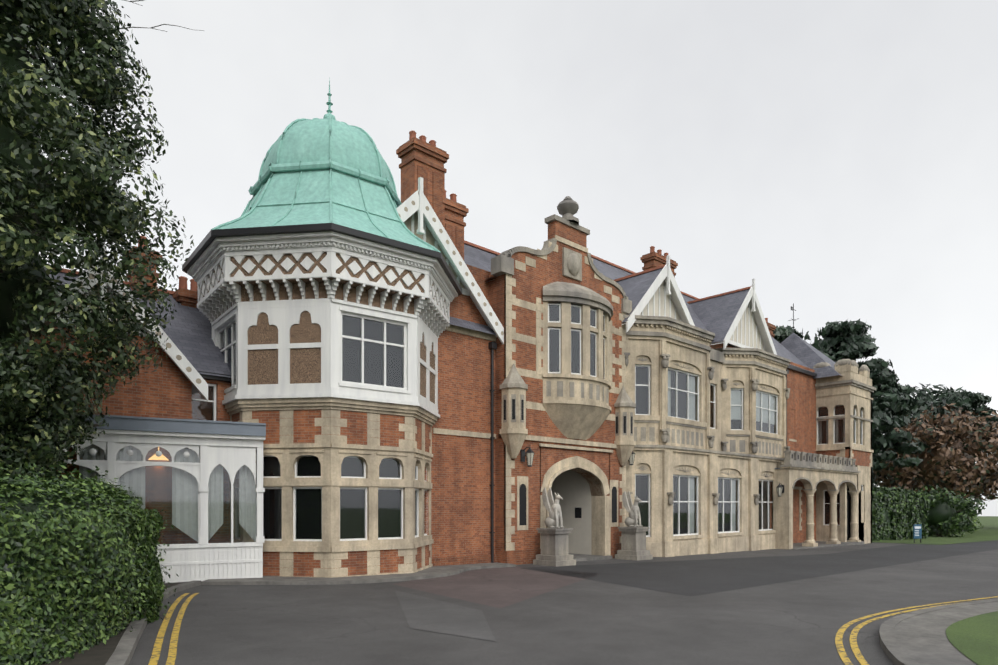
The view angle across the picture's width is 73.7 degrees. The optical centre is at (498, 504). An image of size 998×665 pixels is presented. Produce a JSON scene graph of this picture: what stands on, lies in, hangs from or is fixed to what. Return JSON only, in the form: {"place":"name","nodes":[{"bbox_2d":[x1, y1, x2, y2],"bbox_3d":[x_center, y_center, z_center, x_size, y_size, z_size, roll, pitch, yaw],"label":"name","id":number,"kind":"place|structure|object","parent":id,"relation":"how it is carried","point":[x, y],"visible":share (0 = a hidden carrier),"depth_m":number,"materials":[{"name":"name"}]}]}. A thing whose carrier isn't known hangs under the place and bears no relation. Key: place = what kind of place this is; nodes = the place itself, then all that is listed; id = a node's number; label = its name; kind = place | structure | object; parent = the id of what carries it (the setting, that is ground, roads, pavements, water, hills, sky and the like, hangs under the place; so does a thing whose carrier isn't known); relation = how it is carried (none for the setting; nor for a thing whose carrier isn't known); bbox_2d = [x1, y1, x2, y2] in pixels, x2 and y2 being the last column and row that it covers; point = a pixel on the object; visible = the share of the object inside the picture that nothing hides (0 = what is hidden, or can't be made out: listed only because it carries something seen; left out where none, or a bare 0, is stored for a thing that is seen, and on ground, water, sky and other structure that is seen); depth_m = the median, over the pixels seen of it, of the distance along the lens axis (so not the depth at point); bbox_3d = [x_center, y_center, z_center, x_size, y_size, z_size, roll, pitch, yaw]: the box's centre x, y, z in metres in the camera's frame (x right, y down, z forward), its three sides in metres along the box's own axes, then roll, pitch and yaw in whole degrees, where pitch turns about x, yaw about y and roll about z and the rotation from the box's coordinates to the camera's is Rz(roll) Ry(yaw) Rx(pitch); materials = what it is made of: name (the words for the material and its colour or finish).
{"place":"outdoors","nodes":[
{"label":"outdoors","id":0,"kind":"place"},
{"bbox_2d":[148,447,167,460],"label":"conservatory lamp shades","id":1,"kind":"object","parent":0,"point":[161,457],"depth_m":20.13,"materials":[{"name":"beige glass"}]},
{"bbox_2d":[29,562,997,664],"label":"sidewalk","id":2,"kind":"structure","parent":0,"point":[968,629],"depth_m":11.88,"materials":[{"name":"grey concrete"}]},
{"bbox_2d":[32,0,997,515],"label":"sky","id":3,"kind":"structure","parent":0,"point":[837,157],"materials":[{"name":"white"}]},
{"bbox_2d":[129,540,997,664],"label":"road asphalt","id":4,"kind":"structure","parent":0,"point":[782,607],"depth_m":14.49,"materials":[{"name":"grey asphalt"}]},
{"bbox_2d":[0,457,178,664],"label":"hedge","id":5,"kind":"object","parent":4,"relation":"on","point":[77,570],"visible":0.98,"depth_m":9.46,"materials":[{"name":"green plant"}]},
{"bbox_2d":[0,0,193,499],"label":"holly tree","id":6,"kind":"object","parent":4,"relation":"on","point":[38,213],"visible":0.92,"depth_m":13.34,"materials":[{"name":"green plant"}]},
{"bbox_2d":[38,0,203,65],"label":"bare branches","id":7,"kind":"object","parent":6,"relation":"on","point":[142,27],"visible":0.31,"depth_m":19.11,"materials":[{"name":"brown plant"}]},
{"bbox_2d":[533,487,575,566],"bbox_3d":[2.262,1.046,27.111,1.240,3.469,1.240,0,0,-43],"label":"griffin statue","id":8,"kind":"object","parent":4,"relation":"on","point":[554,544],"visible":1,"depth_m":26.88,"materials":[{"name":"stone"}]},
{"bbox_2d":[148,593,997,664],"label":"yellow lines","id":9,"kind":"object","parent":4,"relation":"on","point":[155,656],"visible":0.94,"depth_m":11.87,"materials":[{"name":"yellow paint"}]},
{"bbox_2d":[615,491,652,560],"bbox_3d":[6.254,1.123,30.895,1.240,3.469,1.240,0,0,-43],"label":"griffin statue","id":10,"kind":"object","parent":4,"relation":"on","point":[633,542],"visible":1,"depth_m":30.67,"materials":[{"name":"stone"}]},
{"bbox_2d":[614,255,814,556],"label":"stone bays","id":11,"kind":"object","parent":4,"relation":"on","point":[710,447],"visible":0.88,"depth_m":35.40,"materials":[{"name":"stone"}]},
{"bbox_2d":[449,240,813,372],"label":"roofs","id":12,"kind":"structure","parent":11,"relation":"on","point":[477,259],"depth_m":32.22,"materials":[{"name":"stone"}]},
{"bbox_2d":[628,451,634,464],"bbox_3d":[6.302,-2.311,32.058,0.348,0.890,0.741,0,0,-13],"label":"wall lantern","id":13,"kind":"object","parent":11,"relation":"attached to","point":[631,459],"depth_m":31.80,"materials":[{"name":"white glass"}]},
{"bbox_2d":[913,524,921,542],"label":"visitor sign","id":14,"kind":"object","parent":4,"relation":"on","point":[917,531],"visible":0.94,"depth_m":51.73,"materials":[{"name":"blue"}]},
{"bbox_2d":[872,526,997,544],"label":"lawn","id":15,"kind":"structure","parent":0,"point":[987,533],"depth_m":61.28,"materials":[{"name":"green plant"}]},
{"bbox_2d":[773,325,810,342],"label":"pine tree","id":16,"kind":"object","parent":15,"relation":"on","point":[782,333],"visible":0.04,"depth_m":74.64,"materials":[{"name":"green plant"}]},
{"bbox_2d":[858,367,926,481],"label":"pine tree","id":17,"kind":"object","parent":15,"relation":"on","point":[894,387],"visible":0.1,"depth_m":98.82,"materials":[{"name":"green plant"}]},
{"bbox_2d":[872,484,929,540],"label":"hedge","id":18,"kind":"object","parent":15,"relation":"on","point":[897,514],"visible":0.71,"depth_m":57.12,"materials":[{"name":"green plant"}]},
{"bbox_2d":[917,485,986,536],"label":"shrub","id":19,"kind":"object","parent":15,"relation":"on","point":[943,516],"visible":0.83,"depth_m":65.58,"materials":[{"name":"green plant"}]},
{"bbox_2d":[921,503,982,534],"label":"shrub","id":20,"kind":"object","parent":15,"relation":"on","point":[974,522],"visible":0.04,"depth_m":70.33,"materials":[{"name":"green plant"}]},
{"bbox_2d":[975,516,997,526],"bbox_3d":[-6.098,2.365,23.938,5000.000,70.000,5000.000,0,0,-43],"label":"ground","id":21,"kind":"structure","parent":0,"point":[988,521],"depth_m":289.43,"materials":[{"name":"green plant"}]},
{"bbox_2d":[26,247,235,543],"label":"wing","id":22,"kind":"structure","parent":21,"relation":"on","point":[190,378],"depth_m":20.34,"materials":[{"name":"red brick"}]},
{"bbox_2d":[43,414,265,582],"bbox_3d":[-11.704,0.625,19.508,9.416,6.080,5.994,0,0,-43],"label":"conservatory","id":23,"kind":"object","parent":21,"relation":"on","point":[203,453],"visible":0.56,"depth_m":19.37,"materials":[{"name":"white paint"}]},
{"bbox_2d":[182,223,461,577],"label":"octagonal tower","id":24,"kind":"structure","parent":21,"relation":"on","point":[326,335],"depth_m":20.68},
{"bbox_2d":[211,77,439,251],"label":"dome roof","id":25,"kind":"structure","parent":24,"relation":"on","point":[328,168],"depth_m":21.69,"materials":[{"name":"teal metal"}]},
{"bbox_2d":[396,177,503,565],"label":"gabled wall","id":26,"kind":"structure","parent":21,"relation":"on","point":[463,485],"depth_m":25.69,"materials":[{"name":"brick"}]},
{"bbox_2d":[125,130,775,337],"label":"chimneys","id":27,"kind":"object","parent":26,"relation":"on","point":[423,159],"visible":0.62,"depth_m":28.39,"materials":[{"name":"brick"}]},
{"bbox_2d":[485,196,635,564],"bbox_3d":[1.674,-4.986,30.893,8.750,17.300,6.800,0,0,-43],"label":"entrance porch","id":28,"kind":"object","parent":21,"relation":"on","point":[561,306],"visible":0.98,"depth_m":28.31,"materials":[{"name":"brick"}]},
{"bbox_2d":[520,447,533,466],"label":"wall lantern","id":29,"kind":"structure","parent":28,"relation":"on","point":[529,453],"depth_m":26.82,"materials":[{"name":"black paint"}]},
{"bbox_2d":[770,303,875,548],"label":"building wing","id":30,"kind":"structure","parent":21,"relation":"on","point":[825,469],"depth_m":48.16,"materials":[{"name":"stone"}]},
{"bbox_2d":[776,482,783,496],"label":"wall lantern","id":31,"kind":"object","parent":30,"relation":"attached to","point":[780,489],"depth_m":40.51,"materials":[{"name":"white glass"}]},
{"bbox_2d":[810,319,928,470],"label":"pine tree","id":32,"kind":"object","parent":21,"relation":"on","point":[850,340],"visible":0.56,"depth_m":80.56,"materials":[{"name":"green plant"}]},
{"bbox_2d":[872,383,991,486],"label":"dark tree","id":33,"kind":"object","parent":21,"relation":"on","point":[927,400],"visible":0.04,"depth_m":134.70,"materials":[{"name":"green plant"}]},
{"bbox_2d":[872,401,997,503],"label":"tree","id":34,"kind":"object","parent":21,"relation":"on","point":[950,455],"visible":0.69,"depth_m":84.22,"materials":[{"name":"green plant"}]},
{"bbox_2d":[904,390,997,498],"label":"pine tree","id":35,"kind":"object","parent":21,"relation":"on","point":[964,399],"visible":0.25,"depth_m":117.02,"materials":[{"name":"green plant"}]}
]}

